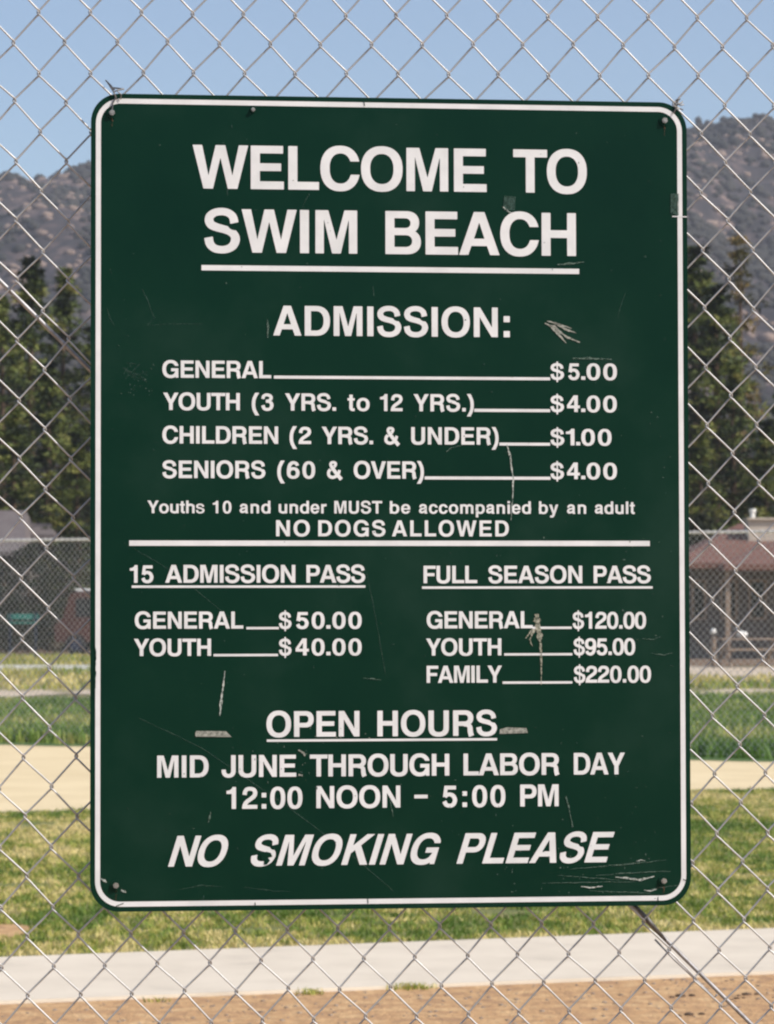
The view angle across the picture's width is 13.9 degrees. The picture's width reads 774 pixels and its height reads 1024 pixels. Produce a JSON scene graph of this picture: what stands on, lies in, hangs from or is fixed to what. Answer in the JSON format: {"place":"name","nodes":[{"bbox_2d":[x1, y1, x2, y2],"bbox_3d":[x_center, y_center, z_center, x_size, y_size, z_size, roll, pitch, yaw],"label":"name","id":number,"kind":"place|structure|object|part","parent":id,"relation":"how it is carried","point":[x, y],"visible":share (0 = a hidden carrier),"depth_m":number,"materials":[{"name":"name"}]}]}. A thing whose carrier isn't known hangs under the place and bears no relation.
{"place":"outdoors","nodes":[
{"label":"outdoors","id":0,"kind":"place"},
{"bbox_2d":[0,643,89,655],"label":"earth bank","id":1,"kind":"structure","parent":0,"point":[27,652],"depth_m":112.94,"materials":[{"name":"brown soil"}]},
{"bbox_2d":[0,568,32,650],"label":"bush","id":2,"kind":"object","parent":1,"relation":"on","point":[11,594],"visible":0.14,"depth_m":117.90,"materials":[{"name":"green plant"}]},
{"bbox_2d":[0,598,47,652],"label":"bush","id":3,"kind":"object","parent":1,"relation":"on","point":[14,605],"visible":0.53,"depth_m":111.85,"materials":[{"name":"green plant"}]},
{"bbox_2d":[0,510,60,648],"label":"house","id":4,"kind":"structure","parent":1,"relation":"on","point":[9,519],"depth_m":123.97,"materials":[{"name":"grey"}]},
{"bbox_2d":[0,571,5,595],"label":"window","id":5,"kind":"structure","parent":4,"relation":"in","point":[1,573],"depth_m":121.90,"materials":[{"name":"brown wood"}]},
{"bbox_2d":[0,295,62,542],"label":"pine tree","id":6,"kind":"object","parent":1,"relation":"on","point":[7,360],"visible":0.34,"depth_m":146.09,"materials":[{"name":"green plant"}]},
{"bbox_2d":[0,405,65,585],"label":"pine tree","id":7,"kind":"object","parent":1,"relation":"on","point":[13,431],"visible":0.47,"depth_m":127.96,"materials":[{"name":"green plant"}]},
{"bbox_2d":[0,542,75,650],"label":"bush","id":8,"kind":"object","parent":1,"relation":"on","point":[25,563],"visible":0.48,"depth_m":115.86,"materials":[{"name":"green plant"}]},
{"bbox_2d":[19,590,65,652],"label":"bush","id":9,"kind":"object","parent":1,"relation":"on","point":[54,622],"visible":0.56,"depth_m":112.82,"materials":[{"name":"green plant"}]},
{"bbox_2d":[0,254,89,587],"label":"pine tree","id":10,"kind":"object","parent":1,"relation":"on","point":[34,284],"visible":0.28,"depth_m":150.01,"materials":[{"name":"green plant"}]},
{"bbox_2d":[6,541,89,650],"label":"bush","id":11,"kind":"object","parent":1,"relation":"on","point":[66,559],"visible":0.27,"depth_m":118.78,"materials":[{"name":"green plant"}]},
{"bbox_2d":[15,360,90,645],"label":"pine tree","id":12,"kind":"object","parent":1,"relation":"on","point":[48,386],"visible":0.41,"depth_m":131.93,"materials":[{"name":"green plant"}]},
{"bbox_2d":[15,266,90,616],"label":"pine tree","id":13,"kind":"object","parent":1,"relation":"on","point":[64,309],"visible":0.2,"depth_m":158.11,"materials":[{"name":"green plant"}]},
{"bbox_2d":[37,431,90,619],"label":"pine tree","id":14,"kind":"object","parent":1,"relation":"on","point":[76,493],"visible":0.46,"depth_m":125.96,"materials":[{"name":"green plant"}]},
{"bbox_2d":[54,589,89,653],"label":"parked van","id":15,"kind":"object","parent":1,"relation":"on","point":[71,623],"visible":0.27,"depth_m":108.03,"materials":[{"name":"red paint"}]},
{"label":"side window","id":16,"kind":"part","parent":15,"relation":"part of","materials":[{"name":"grey glass"}]},
{"bbox_2d":[54,325,90,588],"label":"pine tree","id":17,"kind":"object","parent":1,"relation":"on","point":[87,349],"visible":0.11,"depth_m":150.09,"materials":[{"name":"green plant"}]},
{"bbox_2d":[0,928,773,1004],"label":"sidewalk","id":18,"kind":"structure","parent":0,"point":[742,950],"depth_m":13.96,"materials":[{"name":"concrete"}]},
{"bbox_2d":[0,974,773,1023],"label":"dirt strip","id":19,"kind":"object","parent":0,"point":[395,1009],"visible":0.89,"depth_m":12.60,"materials":[{"name":"brown soil"}]},
{"bbox_2d":[142,995,171,1002],"bbox_3d":[-0.930,1.963,12.777,0.122,0.031,0.046,0,-2,-7],"label":"grass tuft","id":20,"kind":"object","parent":19,"relation":"on","point":[157,1000],"visible":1,"depth_m":12.77,"materials":[{"name":"yellow plant"}]},
{"bbox_2d":[293,987,324,995],"bbox_3d":[-0.314,1.970,13.039,0.146,0.032,0.120,0,-2,0],"label":"grass tuft","id":21,"kind":"object","parent":19,"relation":"on","point":[313,991],"visible":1,"depth_m":13.03,"materials":[{"name":"plant"}]},
{"bbox_2d":[0,0,773,1023],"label":"chain link fence","id":22,"kind":"object","parent":19,"relation":"on","point":[662,938],"visible":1,"depth_m":4.48,"materials":[{"name":"metal"}]},
{"bbox_2d":[90,80,690,911],"bbox_3d":[0.007,-0.026,4.461,0.845,1.161,0.036,0,-2,-6],"label":"swim beach sign","id":23,"kind":"object","parent":22,"relation":"attached to","point":[390,536],"visible":1,"depth_m":4.45,"materials":[{"name":"green metal"}]},
{"bbox_2d":[1,975,773,1023],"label":"gravel","id":24,"kind":"structure","parent":19,"relation":"on","point":[431,1004],"depth_m":12.64,"materials":[{"name":"gravel"}]},
{"bbox_2d":[386,982,437,990],"bbox_3d":[0.102,1.975,13.216,0.219,0.032,0.133,0,-2,0],"label":"grass tuft","id":25,"kind":"object","parent":19,"relation":"on","point":[408,986],"visible":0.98,"depth_m":13.20,"materials":[{"name":"plant"}]},
{"bbox_2d":[669,994,695,997],"bbox_3d":[1.204,1.980,12.958,0.131,0.023,0.046,1,-2,-27],"label":"dirt clod","id":26,"kind":"object","parent":19,"relation":"on","point":[678,995],"visible":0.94,"depth_m":12.94,"materials":[{"name":"brown soil"}]},
{"bbox_2d":[678,1012,704,1016],"bbox_3d":[1.183,1.962,12.364,0.133,0.023,0.044,1,-2,-24],"label":"dirt clod","id":27,"kind":"object","parent":19,"relation":"on","point":[691,1014],"visible":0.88,"depth_m":12.35,"materials":[{"name":"brown soil"}]},
{"bbox_2d":[736,992,758,995],"bbox_3d":[1.479,1.982,13.010,0.121,0.020,0.042,1,-2,-31],"label":"dirt clod","id":28,"kind":"object","parent":19,"relation":"on","point":[747,993],"visible":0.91,"depth_m":13.00,"materials":[{"name":"brown soil"}]},
{"bbox_2d":[0,117,773,530],"bbox_3d":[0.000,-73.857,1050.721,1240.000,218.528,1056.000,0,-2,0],"label":"mountain","id":29,"kind":"structure","parent":0,"point":[66,239],"depth_m":1154.23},
{"bbox_2d":[33,116,737,180],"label":"crest trees","id":30,"kind":"object","parent":29,"relation":"on","point":[698,120],"visible":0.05,"depth_m":1393.17,"materials":[{"name":"green plant"}]},
{"bbox_2d":[0,113,773,526],"bbox_3d":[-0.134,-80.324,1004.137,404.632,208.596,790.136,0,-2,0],"label":"mountain brush","id":31,"kind":"object","parent":29,"relation":"on","point":[700,227],"visible":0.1,"depth_m":1094.33,"materials":[{"name":"green plant"}]},
{"bbox_2d":[0,125,773,395],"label":"mountain boulders","id":32,"kind":"object","parent":29,"relation":"on","point":[763,337],"visible":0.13,"depth_m":1112.33,"materials":[{"name":"stone"}]},
{"bbox_2d":[0,745,773,811],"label":"infield sand","id":33,"kind":"structure","parent":0,"point":[25,786],"depth_m":29.95,"materials":[{"name":"beige sand"}]},
{"bbox_2d":[0,786,773,956],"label":"lawn","id":34,"kind":"structure","parent":0,"point":[489,911],"depth_m":16.44,"materials":[{"name":"plant"}]},
{"bbox_2d":[0,923,36,938],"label":"bare earth patch","id":35,"kind":"object","parent":34,"relation":"on","point":[11,930],"visible":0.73,"depth_m":15.57,"materials":[{"name":"beige soil"}]},
{"bbox_2d":[0,652,773,698],"bbox_3d":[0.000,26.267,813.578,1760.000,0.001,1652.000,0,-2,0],"label":"ground","id":36,"kind":"structure","parent":0,"point":[88,688],"depth_m":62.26,"materials":[{"name":"plant"}]},
{"bbox_2d":[7,612,38,656],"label":"sign","id":37,"kind":"object","parent":36,"relation":"on","point":[22,616],"visible":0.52,"depth_m":100.25,"materials":[{"name":"teal plastic"}]},
{"bbox_2d":[0,690,89,696],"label":"pale dirt patch","id":38,"kind":"object","parent":36,"relation":"on","point":[11,693],"visible":0.29,"depth_m":59.10,"materials":[{"name":"beige soil"}]},
{"bbox_2d":[0,665,89,669],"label":"boundary beam","id":39,"kind":"structure","parent":36,"relation":"on","point":[61,666],"depth_m":80.64,"materials":[{"name":"white paint"}]},
{"bbox_2d":[0,689,773,761],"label":"green turf","id":40,"kind":"structure","parent":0,"point":[715,758],"depth_m":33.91,"materials":[{"name":"green plant"}]},
{"bbox_2d":[0,529,773,755],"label":"chain link fence","id":41,"kind":"object","parent":40,"relation":"on","point":[690,532],"visible":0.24,"depth_m":37.27,"materials":[{"name":"metal"}]},
{"bbox_2d":[0,0,773,179],"label":"sky","id":42,"kind":"structure","parent":0,"point":[39,42],"materials":[{"name":"blue"}]},
{"bbox_2d":[690,665,742,665],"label":"earth bank","id":43,"kind":"structure","parent":0,"point":[720,665],"depth_m":87.61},
{"bbox_2d":[689,512,716,545],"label":"bush","id":44,"kind":"object","parent":43,"relation":"on","point":[699,521],"visible":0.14,"depth_m":115.81,"materials":[{"name":"green plant"}]},
{"bbox_2d":[688,429,736,541],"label":"pine tree","id":45,"kind":"object","parent":43,"relation":"on","point":[699,453],"visible":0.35,"depth_m":127.98,"materials":[{"name":"green plant"}]},
{"bbox_2d":[687,243,767,527],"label":"pine tree","id":46,"kind":"object","parent":43,"relation":"on","point":[696,281],"visible":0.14,"depth_m":151.98,"materials":[{"name":"green plant"}]},
{"bbox_2d":[688,282,770,536],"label":"pine tree","id":47,"kind":"object","parent":43,"relation":"on","point":[713,330],"visible":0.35,"depth_m":145.93,"materials":[{"name":"green plant"}]},
{"bbox_2d":[690,659,773,664],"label":"wall","id":48,"kind":"structure","parent":43,"relation":"on","point":[744,661],"depth_m":88.41,"materials":[{"name":"brown concrete"}]},
{"bbox_2d":[694,358,773,530],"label":"pine tree","id":49,"kind":"object","parent":43,"relation":"on","point":[735,376],"visible":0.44,"depth_m":133.99,"materials":[{"name":"green plant"}]},
{"bbox_2d":[720,233,773,516],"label":"pine tree","id":50,"kind":"object","parent":43,"relation":"on","point":[737,253],"visible":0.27,"depth_m":160.33,"materials":[{"name":"green plant"}]},
{"bbox_2d":[728,419,773,523],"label":"pine tree","id":51,"kind":"object","parent":43,"relation":"on","point":[762,463],"visible":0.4,"depth_m":131.93,"materials":[{"name":"green plant"}]},
{"bbox_2d":[746,386,773,517],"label":"pine tree","id":52,"kind":"object","parent":43,"relation":"on","point":[755,441],"visible":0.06,"depth_m":142.33,"materials":[{"name":"green plant"}]},
{"bbox_2d":[689,509,773,658],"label":"house","id":53,"kind":"structure","parent":0,"point":[752,522],"depth_m":91.94,"materials":[{"name":"brown"}]},
{"bbox_2d":[691,579,706,619],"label":"window","id":54,"kind":"structure","parent":53,"relation":"in","point":[703,597],"depth_m":91.95,"materials":[{"name":"grey glass"}]},
{"bbox_2d":[720,579,737,619],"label":"window","id":55,"kind":"structure","parent":53,"relation":"in","point":[733,585],"depth_m":91.92,"materials":[{"name":"grey glass"}]},
{"bbox_2d":[748,579,766,619],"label":"window","id":56,"kind":"structure","parent":53,"relation":"in","point":[756,583],"depth_m":91.92,"materials":[{"name":"grey glass"}]},
{"bbox_2d":[690,666,773,676],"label":"pale path","id":57,"kind":"structure","parent":0,"point":[733,672],"depth_m":80.39,"materials":[{"name":"beige concrete"}]},
{"bbox_2d":[710,628,715,666],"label":"post light","id":58,"kind":"object","parent":57,"relation":"on","point":[713,641],"visible":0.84,"depth_m":85.87,"materials":[{"name":"grey metal"}]},
{"bbox_2d":[711,638,773,667],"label":"picnic table","id":59,"kind":"object","parent":57,"relation":"on","point":[727,649],"visible":0.62,"depth_m":84.61,"materials":[{"name":"brown wood"}]},
{"bbox_2d":[736,631,747,637],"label":"white bag","id":60,"kind":"object","parent":59,"relation":"on","point":[738,636],"visible":0.59,"depth_m":84.77,"materials":[{"name":"plastic"}]},
{"bbox_2d":[690,689,773,694],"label":"pale track","id":61,"kind":"structure","parent":0,"point":[748,690],"depth_m":60.74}
]}

